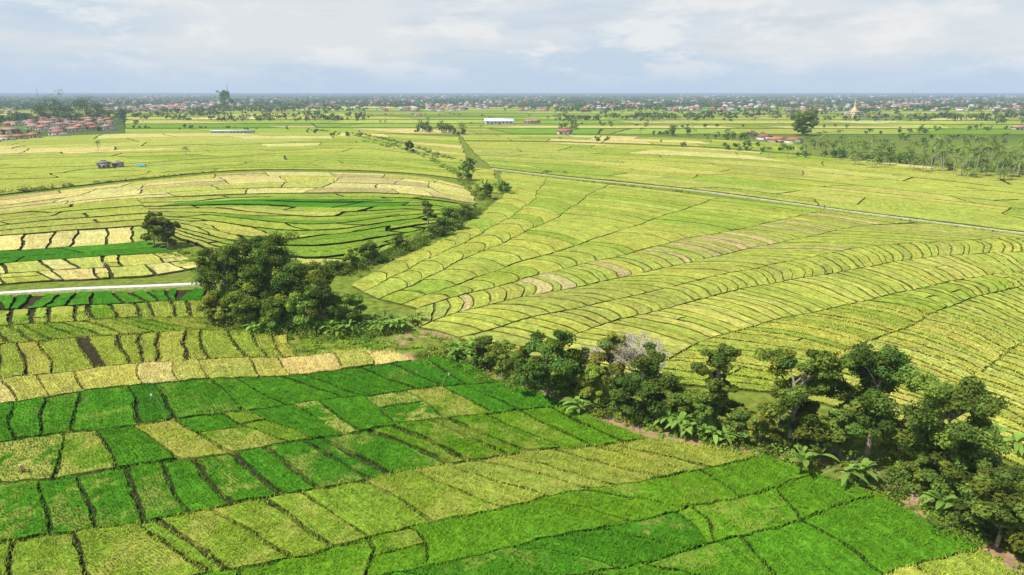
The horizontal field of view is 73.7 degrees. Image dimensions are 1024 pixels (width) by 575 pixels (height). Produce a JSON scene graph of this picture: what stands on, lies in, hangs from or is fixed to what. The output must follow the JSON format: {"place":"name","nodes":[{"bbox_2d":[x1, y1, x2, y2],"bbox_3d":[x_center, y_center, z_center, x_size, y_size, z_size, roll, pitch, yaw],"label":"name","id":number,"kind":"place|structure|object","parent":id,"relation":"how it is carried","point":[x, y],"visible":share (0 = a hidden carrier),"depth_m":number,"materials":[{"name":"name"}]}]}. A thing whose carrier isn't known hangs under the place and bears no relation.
{"place":"outdoors","nodes":[
{"label":"outdoors","id":0,"kind":"place"},
{"bbox_2d":[0,197,148,235],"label":"rice field","id":1,"kind":"structure","parent":0,"point":[119,213],"depth_m":250.87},
{"bbox_2d":[0,227,149,250],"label":"rice field","id":2,"kind":"structure","parent":0,"point":[61,239],"depth_m":215.62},
{"bbox_2d":[0,241,175,264],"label":"rice field","id":3,"kind":"structure","parent":0,"point":[101,251],"depth_m":197.22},
{"bbox_2d":[140,211,166,244],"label":"broadleaf tree","id":4,"kind":"object","parent":3,"relation":"on","point":[150,218],"visible":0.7,"depth_m":204.06,"materials":[{"name":"green plant"}]},
{"bbox_2d":[0,252,197,285],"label":"rice field","id":5,"kind":"structure","parent":0,"point":[115,267],"depth_m":179.29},
{"bbox_2d":[0,300,204,326],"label":"rice field","id":6,"kind":"structure","parent":0,"point":[65,314],"depth_m":143.50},
{"bbox_2d":[0,288,206,310],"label":"rice field","id":7,"kind":"structure","parent":0,"point":[31,302],"depth_m":153.35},
{"bbox_2d":[0,281,215,294],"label":"concrete path","id":8,"kind":"structure","parent":0,"point":[74,289],"depth_m":161.63,"materials":[{"name":"concrete"}]},
{"bbox_2d":[0,315,275,345],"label":"rice field","id":9,"kind":"structure","parent":0,"point":[31,332],"depth_m":134.01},
{"bbox_2d":[196,289,231,322],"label":"broadleaf tree","id":10,"kind":"object","parent":9,"relation":"on","point":[209,302],"visible":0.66,"depth_m":134.19,"materials":[{"name":"green plant"}]},
{"bbox_2d":[0,328,295,381],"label":"rice field","id":11,"kind":"structure","parent":0,"point":[54,356],"depth_m":122.71,"materials":[{"name":"plant"}]},
{"bbox_2d":[259,293,296,327],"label":"broadleaf tree","id":12,"kind":"object","parent":11,"relation":"on","point":[272,314],"visible":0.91,"depth_m":131.59,"materials":[{"name":"green plant"}]},
{"bbox_2d":[0,347,409,403],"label":"rice field","id":13,"kind":"structure","parent":0,"point":[23,388],"depth_m":112.84,"materials":[{"name":"plant"}]},
{"bbox_2d":[0,133,461,145],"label":"rice field","id":14,"kind":"structure","parent":0,"point":[84,139],"depth_m":695.85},
{"bbox_2d":[0,138,466,156],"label":"rice field","id":15,"kind":"structure","parent":0,"point":[14,150],"depth_m":590.96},
{"bbox_2d":[0,145,468,170],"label":"rice field","id":16,"kind":"structure","parent":0,"point":[90,160],"depth_m":489.25,"materials":[{"name":"plant"}]},
{"bbox_2d":[0,159,475,194],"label":"rice field","id":17,"kind":"structure","parent":0,"point":[44,178],"depth_m":403.33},
{"bbox_2d":[0,172,477,210],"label":"rice field","id":18,"kind":"structure","parent":0,"point":[242,183],"depth_m":329.04,"materials":[{"name":"plant"}]},
{"bbox_2d":[0,355,498,442],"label":"rice field","id":19,"kind":"structure","parent":0,"point":[102,408],"depth_m":104.02,"materials":[{"name":"plant"}]},
{"bbox_2d":[0,380,567,483],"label":"rice field","id":20,"kind":"structure","parent":0,"point":[61,455],"depth_m":93.59,"materials":[{"name":"plant"}]},
{"bbox_2d":[136,193,475,269],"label":"rice field","id":21,"kind":"structure","parent":0,"point":[333,227],"depth_m":247.19,"materials":[{"name":"plant"}]},
{"bbox_2d":[0,404,646,544],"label":"rice field","id":22,"kind":"structure","parent":0,"point":[141,493],"depth_m":83.88,"materials":[{"name":"plant"}]},
{"bbox_2d":[558,396,591,413],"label":"banana plant","id":23,"kind":"object","parent":22,"relation":"on","point":[575,404],"visible":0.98,"depth_m":97.71,"materials":[{"name":"green plant"}]},
{"bbox_2d":[0,436,758,574],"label":"rice field","id":24,"kind":"structure","parent":0,"point":[250,533],"depth_m":75.05,"materials":[{"name":"plant"}]},
{"bbox_2d":[374,330,475,350],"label":"dirt path","id":25,"kind":"structure","parent":0,"point":[407,336],"depth_m":130.66,"materials":[{"name":"soil"}]},
{"bbox_2d":[350,172,608,299],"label":"rice field","id":26,"kind":"structure","parent":0,"point":[534,201],"depth_m":232.83,"materials":[{"name":"plant"}]},
{"bbox_2d":[466,168,501,193],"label":"rice field","id":27,"kind":"structure","parent":0,"point":[482,176],"depth_m":366.50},
{"bbox_2d":[2,106,989,108],"bbox_3d":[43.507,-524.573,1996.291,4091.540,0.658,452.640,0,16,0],"label":"rice field","id":28,"kind":"structure","parent":0,"point":[510,107],"depth_m":2066.17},
{"bbox_2d":[0,111,1017,113],"bbox_3d":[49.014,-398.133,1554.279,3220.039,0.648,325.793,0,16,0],"label":"rice field","id":29,"kind":"structure","parent":0,"point":[598,112],"depth_m":1560.53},
{"bbox_2d":[0,108,1019,111],"bbox_3d":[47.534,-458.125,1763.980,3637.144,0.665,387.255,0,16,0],"label":"rice field","id":30,"kind":"structure","parent":0,"point":[954,110],"depth_m":1735.11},
{"bbox_2d":[0,113,1022,116],"bbox_3d":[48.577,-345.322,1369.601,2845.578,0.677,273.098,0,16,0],"label":"rice field","id":31,"kind":"structure","parent":0,"point":[505,115],"depth_m":1415.03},
{"bbox_2d":[0,93,1023,569],"bbox_3d":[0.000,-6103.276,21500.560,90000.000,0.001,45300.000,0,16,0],"label":"ground","id":32,"kind":"structure","parent":0,"point":[340,285],"depth_m":474.97,"materials":[{"name":"green plant"}]},
{"bbox_2d":[32,89,129,117],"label":"tree group","id":33,"kind":"object","parent":32,"relation":"on","point":[81,106],"visible":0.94,"depth_m":1147.12,"materials":[{"name":"green plant"}]},
{"bbox_2d":[148,218,180,247],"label":"broadleaf tree","id":34,"kind":"object","parent":32,"relation":"on","point":[166,232],"visible":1,"depth_m":203.29,"materials":[{"name":"green plant"}]},
{"bbox_2d":[190,243,258,319],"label":"broadleaf tree","id":35,"kind":"object","parent":32,"relation":"on","point":[217,267],"visible":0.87,"depth_m":134.78,"materials":[{"name":"green plant"}]},
{"bbox_2d":[217,277,265,327],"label":"broadleaf tree","id":36,"kind":"object","parent":32,"relation":"on","point":[242,307],"visible":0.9,"depth_m":131.89,"materials":[{"name":"green plant"}]},
{"bbox_2d":[228,248,282,317],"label":"broadleaf tree","id":37,"kind":"object","parent":32,"relation":"on","point":[252,271],"visible":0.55,"depth_m":134.88,"materials":[{"name":"green plant"}]},
{"bbox_2d":[233,230,307,295],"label":"broadleaf tree","id":38,"kind":"object","parent":32,"relation":"on","point":[270,241],"visible":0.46,"depth_m":140.91,"materials":[{"name":"green plant"}]},
{"bbox_2d":[259,261,314,314],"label":"broadleaf tree","id":39,"kind":"object","parent":32,"relation":"on","point":[284,281],"visible":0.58,"depth_m":133.71,"materials":[{"name":"green plant"}]},
{"bbox_2d":[197,310,406,340],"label":"undergrowth","id":40,"kind":"object","parent":32,"relation":"on","point":[308,331],"visible":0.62,"depth_m":131.45,"materials":[{"name":"green plant"}]},
{"bbox_2d":[285,285,323,328],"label":"broadleaf tree","id":41,"kind":"object","parent":32,"relation":"on","point":[293,305],"visible":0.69,"depth_m":130.72,"materials":[{"name":"green plant"}]},
{"bbox_2d":[291,259,344,321],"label":"broadleaf tree","id":42,"kind":"object","parent":32,"relation":"on","point":[318,280],"visible":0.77,"depth_m":131.90,"materials":[{"name":"green plant"}]},
{"bbox_2d":[322,293,367,328],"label":"broadleaf tree","id":43,"kind":"object","parent":32,"relation":"on","point":[351,300],"visible":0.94,"depth_m":133.06,"materials":[{"name":"green plant"}]},
{"bbox_2d":[261,328,438,358],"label":"tall grass","id":44,"kind":"structure","parent":32,"relation":"on","point":[319,341],"depth_m":126.60,"materials":[{"name":"green plant"}]},
{"bbox_2d":[354,240,382,260],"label":"broadleaf tree","id":45,"kind":"object","parent":32,"relation":"on","point":[370,244],"visible":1,"depth_m":185.66,"materials":[{"name":"green plant"}]},
{"bbox_2d":[317,205,482,275],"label":"creek shrubs","id":46,"kind":"object","parent":32,"relation":"on","point":[363,261],"visible":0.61,"depth_m":198.84,"materials":[{"name":"green plant"}]},
{"bbox_2d":[440,207,461,230],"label":"broadleaf tree","id":47,"kind":"object","parent":32,"relation":"on","point":[450,214],"visible":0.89,"depth_m":229.25,"materials":[{"name":"green plant"}]},
{"bbox_2d":[455,170,494,209],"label":"creek shrubs","id":48,"kind":"object","parent":32,"relation":"on","point":[468,185],"visible":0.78,"depth_m":326.05,"materials":[{"name":"green plant"}]},
{"bbox_2d":[469,335,496,368],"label":"broadleaf tree","id":49,"kind":"object","parent":32,"relation":"on","point":[479,343],"visible":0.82,"depth_m":113.75,"materials":[{"name":"green plant"}]},
{"bbox_2d":[483,339,516,376],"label":"broadleaf tree","id":50,"kind":"object","parent":32,"relation":"on","point":[501,347],"visible":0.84,"depth_m":110.75,"materials":[{"name":"green plant"}]},
{"bbox_2d":[0,92,1023,120],"bbox_3d":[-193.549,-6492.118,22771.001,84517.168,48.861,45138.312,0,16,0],"label":"distant trees","id":51,"kind":"object","parent":32,"relation":"on","point":[25,105],"visible":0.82,"depth_m":1948.79,"materials":[{"name":"plant"}]},
{"bbox_2d":[0,94,1023,111],"bbox_3d":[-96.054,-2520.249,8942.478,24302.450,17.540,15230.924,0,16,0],"label":"distant village","id":52,"kind":"object","parent":32,"relation":"on","point":[152,107],"visible":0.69,"depth_m":2162.48,"materials":[{"name":"paint"}]},
{"bbox_2d":[4,100,1022,157],"bbox_3d":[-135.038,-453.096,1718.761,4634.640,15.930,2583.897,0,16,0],"label":"distant palms","id":53,"kind":"object","parent":32,"relation":"on","point":[320,115],"visible":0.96,"depth_m":1071.64,"materials":[{"name":"green plant"}]},
{"bbox_2d":[501,346,536,384],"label":"broadleaf tree","id":54,"kind":"object","parent":32,"relation":"on","point":[521,354],"visible":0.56,"depth_m":107.05,"materials":[{"name":"green plant"}]},
{"bbox_2d":[508,329,587,395],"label":"broadleaf tree","id":55,"kind":"object","parent":32,"relation":"on","point":[547,349],"visible":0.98,"depth_m":101.86,"materials":[{"name":"green plant"}]},
{"bbox_2d":[549,347,589,392],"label":"broadleaf tree","id":56,"kind":"object","parent":32,"relation":"on","point":[584,350],"visible":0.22,"depth_m":104.52,"materials":[{"name":"green plant"}]},
{"bbox_2d":[573,363,611,403],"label":"broadleaf tree","id":57,"kind":"object","parent":32,"relation":"on","point":[591,379],"visible":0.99,"depth_m":99.77,"materials":[{"name":"green plant"}]},
{"bbox_2d":[584,331,634,385],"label":"broadleaf tree","id":58,"kind":"object","parent":32,"relation":"on","point":[613,340],"visible":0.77,"depth_m":107.05,"materials":[{"name":"green plant"}]},
{"bbox_2d":[609,370,643,418],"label":"broadleaf tree","id":59,"kind":"object","parent":32,"relation":"on","point":[620,395],"visible":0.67,"depth_m":95.51,"materials":[{"name":"green plant"}]},
{"bbox_2d":[612,332,672,377],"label":"bare tree","id":60,"kind":"object","parent":32,"relation":"on","point":[626,349],"visible":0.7,"depth_m":105.25,"materials":[{"name":"grey plant"}]},
{"bbox_2d":[412,335,876,464],"bbox_3d":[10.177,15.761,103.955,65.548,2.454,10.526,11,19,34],"label":"undergrowth","id":61,"kind":"object","parent":32,"relation":"on","point":[611,409],"visible":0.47,"depth_m":98.21,"materials":[{"name":"green plant"}]},
{"bbox_2d":[622,342,685,418],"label":"broadleaf tree","id":62,"kind":"object","parent":32,"relation":"on","point":[653,385],"visible":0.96,"depth_m":94.19,"materials":[{"name":"green plant"}]},
{"bbox_2d":[649,407,694,433],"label":"banana plant","id":63,"kind":"object","parent":32,"relation":"on","point":[669,417],"visible":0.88,"depth_m":93.09,"materials":[{"name":"green plant"}]},
{"bbox_2d":[599,120,762,146],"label":"tree group","id":64,"kind":"object","parent":32,"relation":"on","point":[672,128],"visible":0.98,"depth_m":695.96,"materials":[{"name":"green plant"}]},
{"bbox_2d":[662,388,700,418],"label":"broadleaf tree","id":65,"kind":"object","parent":32,"relation":"on","point":[689,403],"visible":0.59,"depth_m":93.92,"materials":[{"name":"green plant"}]},
{"bbox_2d":[690,391,721,440],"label":"broadleaf tree","id":66,"kind":"object","parent":32,"relation":"on","point":[705,412],"visible":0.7,"depth_m":91.83,"materials":[{"name":"green plant"}]},
{"bbox_2d":[690,343,745,424],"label":"broadleaf tree","id":67,"kind":"object","parent":32,"relation":"on","point":[722,357],"visible":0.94,"depth_m":91.09,"materials":[{"name":"green plant"}]},
{"bbox_2d":[704,425,740,444],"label":"banana plant","id":68,"kind":"object","parent":32,"relation":"on","point":[724,437],"visible":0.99,"depth_m":89.84,"materials":[{"name":"green plant"}]},
{"bbox_2d":[721,406,753,440],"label":"broadleaf tree","id":69,"kind":"object","parent":32,"relation":"on","point":[737,422],"visible":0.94,"depth_m":90.10,"materials":[{"name":"green plant"}]},
{"bbox_2d":[746,408,775,446],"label":"broadleaf tree","id":70,"kind":"object","parent":32,"relation":"on","point":[759,416],"visible":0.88,"depth_m":88.82,"materials":[{"name":"green plant"}]},
{"bbox_2d":[750,347,845,453],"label":"broadleaf tree","id":71,"kind":"object","parent":32,"relation":"on","point":[823,369],"visible":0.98,"depth_m":84.80,"materials":[{"name":"green plant"}]},
{"bbox_2d":[619,417,987,552],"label":"tall grass","id":72,"kind":"structure","parent":32,"relation":"on","point":[753,445],"depth_m":86.12,"materials":[{"name":"green plant"}]},
{"bbox_2d":[770,400,836,447],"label":"broadleaf tree","id":73,"kind":"object","parent":32,"relation":"on","point":[797,433],"visible":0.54,"depth_m":87.05,"materials":[{"name":"green plant"}]},
{"bbox_2d":[791,110,818,135],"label":"broadleaf tree","id":74,"kind":"object","parent":32,"relation":"on","point":[799,124],"visible":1,"depth_m":728.12,"materials":[{"name":"green plant"}]},
{"bbox_2d":[789,444,839,472],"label":"banana plant","id":75,"kind":"object","parent":32,"relation":"on","point":[803,456],"visible":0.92,"depth_m":83.63,"materials":[{"name":"green plant"}]},
{"bbox_2d":[825,393,862,456],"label":"broadleaf tree","id":76,"kind":"object","parent":32,"relation":"on","point":[845,412],"visible":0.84,"depth_m":85.28,"materials":[{"name":"green plant"}]},
{"bbox_2d":[822,458,883,485],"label":"banana plant","id":77,"kind":"object","parent":32,"relation":"on","point":[862,469],"visible":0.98,"depth_m":80.33,"materials":[{"name":"green plant"}]},
{"bbox_2d":[823,342,911,459],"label":"broadleaf tree","id":78,"kind":"object","parent":32,"relation":"on","point":[875,371],"visible":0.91,"depth_m":82.30,"materials":[{"name":"green plant"}]},
{"bbox_2d":[724,137,1023,170],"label":"tree group","id":79,"kind":"object","parent":32,"relation":"on","point":[878,156],"visible":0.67,"depth_m":475.71,"materials":[{"name":"green plant"}]},
{"bbox_2d":[784,129,1023,179],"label":"coconut palm grove","id":80,"kind":"object","parent":32,"relation":"on","point":[1008,157],"visible":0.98,"depth_m":420.19,"materials":[{"name":"green plant"}]},
{"bbox_2d":[876,413,933,461],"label":"broadleaf tree","id":81,"kind":"object","parent":32,"relation":"on","point":[891,447],"visible":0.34,"depth_m":83.06,"materials":[{"name":"green plant"}]},
{"bbox_2d":[887,443,944,481],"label":"broadleaf tree","id":82,"kind":"object","parent":32,"relation":"on","point":[919,462],"visible":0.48,"depth_m":79.91,"materials":[{"name":"green plant"}]},
{"bbox_2d":[808,437,1023,574],"bbox_3d":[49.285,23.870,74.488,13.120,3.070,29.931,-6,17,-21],"label":"undergrowth","id":83,"kind":"object","parent":32,"relation":"on","point":[949,519],"visible":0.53,"depth_m":75.81,"materials":[{"name":"green plant"}]},
{"bbox_2d":[811,117,1023,138],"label":"tree group","id":84,"kind":"object","parent":32,"relation":"on","point":[925,130],"visible":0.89,"depth_m":778.25,"materials":[{"name":"green plant"}]},
{"bbox_2d":[918,490,963,513],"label":"banana plant","id":85,"kind":"object","parent":32,"relation":"on","point":[933,494],"visible":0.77,"depth_m":75.13,"materials":[{"name":"green plant"}]},
{"bbox_2d":[893,363,1011,487],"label":"broadleaf tree","id":86,"kind":"object","parent":32,"relation":"on","point":[943,402],"visible":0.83,"depth_m":75.07,"materials":[{"name":"green plant"}]},
{"bbox_2d":[918,434,1006,496],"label":"broadleaf tree","id":87,"kind":"object","parent":32,"relation":"on","point":[969,458],"visible":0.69,"depth_m":75.23,"materials":[{"name":"green plant"}]},
{"bbox_2d":[952,464,1023,553],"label":"broadleaf tree","id":88,"kind":"object","parent":32,"relation":"on","point":[985,494],"visible":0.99,"depth_m":67.73,"materials":[{"name":"green plant"}]},
{"bbox_2d":[0,0,1023,92],"label":"sky","id":89,"kind":"structure","parent":0,"point":[48,46],"materials":[{"name":"white"}]},
{"bbox_2d":[183,453,875,574],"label":"rice field","id":90,"kind":"structure","parent":0,"point":[578,532],"depth_m":72.41,"materials":[{"name":"plant"}]},
{"bbox_2d":[124,124,1013,128],"bbox_3d":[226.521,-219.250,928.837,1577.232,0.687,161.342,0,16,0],"label":"rice field","id":91,"kind":"structure","parent":0,"point":[879,126],"depth_m":923.64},
{"bbox_2d":[124,128,1023,134],"bbox_3d":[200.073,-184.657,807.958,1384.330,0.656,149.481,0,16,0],"label":"rice field","id":92,"kind":"structure","parent":0,"point":[588,131],"depth_m":805.47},
{"bbox_2d":[414,119,466,134],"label":"tree group","id":93,"kind":"object","parent":92,"relation":"on","point":[426,127],"visible":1,"depth_m":777.06,"materials":[{"name":"green plant"}]},
{"bbox_2d":[125,120,1023,123],"bbox_3d":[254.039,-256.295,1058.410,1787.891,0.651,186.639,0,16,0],"label":"rice field","id":94,"kind":"structure","parent":0,"point":[565,121],"depth_m":1078.07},
{"bbox_2d":[126,116,1023,120],"bbox_3d":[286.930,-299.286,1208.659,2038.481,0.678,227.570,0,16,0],"label":"rice field","id":95,"kind":"structure","parent":0,"point":[514,118],"depth_m":1204.12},
{"bbox_2d":[380,185,822,309],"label":"rice field","id":96,"kind":"structure","parent":0,"point":[609,221],"depth_m":224.41,"materials":[{"name":"plant"}]},
{"bbox_2d":[459,134,803,153],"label":"rice field","id":97,"kind":"structure","parent":0,"point":[693,142],"depth_m":652.66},
{"bbox_2d":[415,210,914,328],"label":"rice field","id":98,"kind":"structure","parent":0,"point":[687,250],"depth_m":191.99,"materials":[{"name":"plant"}]},
{"bbox_2d":[402,353,1023,574],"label":"dirt path","id":99,"kind":"structure","parent":0,"point":[1009,559],"depth_m":87.36,"materials":[{"name":"soil"}]},
{"bbox_2d":[839,475,1023,574],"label":"tall grass","id":100,"kind":"structure","parent":99,"relation":"on","point":[897,501],"depth_m":76.68,"materials":[{"name":"green plant"}]},
{"bbox_2d":[419,224,1023,338],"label":"rice field","id":101,"kind":"structure","parent":0,"point":[482,319],"depth_m":177.04,"materials":[{"name":"plant"}]},
{"bbox_2d":[459,238,1023,352],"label":"rice field","id":102,"kind":"structure","parent":0,"point":[574,321],"depth_m":166.75,"materials":[{"name":"plant"}]},
{"bbox_2d":[465,142,1023,188],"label":"rice field","id":103,"kind":"structure","parent":0,"point":[988,179],"depth_m":483.44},
{"bbox_2d":[473,150,1023,208],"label":"rice field","id":104,"kind":"structure","parent":0,"point":[1010,198],"depth_m":383.97,"materials":[{"name":"plant"}]},
{"bbox_2d":[482,160,1023,231],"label":"rice field","id":105,"kind":"structure","parent":0,"point":[981,215],"depth_m":306.46,"materials":[{"name":"plant"}]},
{"bbox_2d":[490,168,1023,234],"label":"field path","id":106,"kind":"structure","parent":0,"point":[951,224],"depth_m":282.47,"materials":[{"name":"soil"}]},
{"bbox_2d":[568,493,979,574],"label":"rice field","id":107,"kind":"structure","parent":0,"point":[875,535],"depth_m":69.23,"materials":[{"name":"plant"}]},
{"bbox_2d":[529,252,1023,376],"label":"rice field","id":108,"kind":"structure","parent":0,"point":[678,328],"depth_m":153.38,"materials":[{"name":"plant"}]},
{"bbox_2d":[631,272,1023,392],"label":"rice field","id":109,"kind":"structure","parent":0,"point":[840,329],"depth_m":133.28,"materials":[{"name":"plant"}]},
{"bbox_2d":[822,448,966,521],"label":"dirt path","id":110,"kind":"structure","parent":0,"point":[833,451],"depth_m":83.07,"materials":[{"name":"soil"}]},
{"bbox_2d":[776,286,1023,420],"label":"rice field","id":111,"kind":"structure","parent":0,"point":[956,344],"depth_m":127.80,"materials":[{"name":"plant"}]},
{"bbox_2d":[883,546,1021,574],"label":"rice field","id":112,"kind":"structure","parent":0,"point":[979,562],"depth_m":66.40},
{"bbox_2d":[934,342,1023,466],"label":"rice field","id":113,"kind":"structure","parent":0,"point":[1004,374],"depth_m":106.11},
{"bbox_2d":[990,423,1023,455],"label":"banana plant","id":114,"kind":"object","parent":113,"relation":"on","point":[1017,437],"visible":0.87,"depth_m":88.11,"materials":[{"name":"green plant"}]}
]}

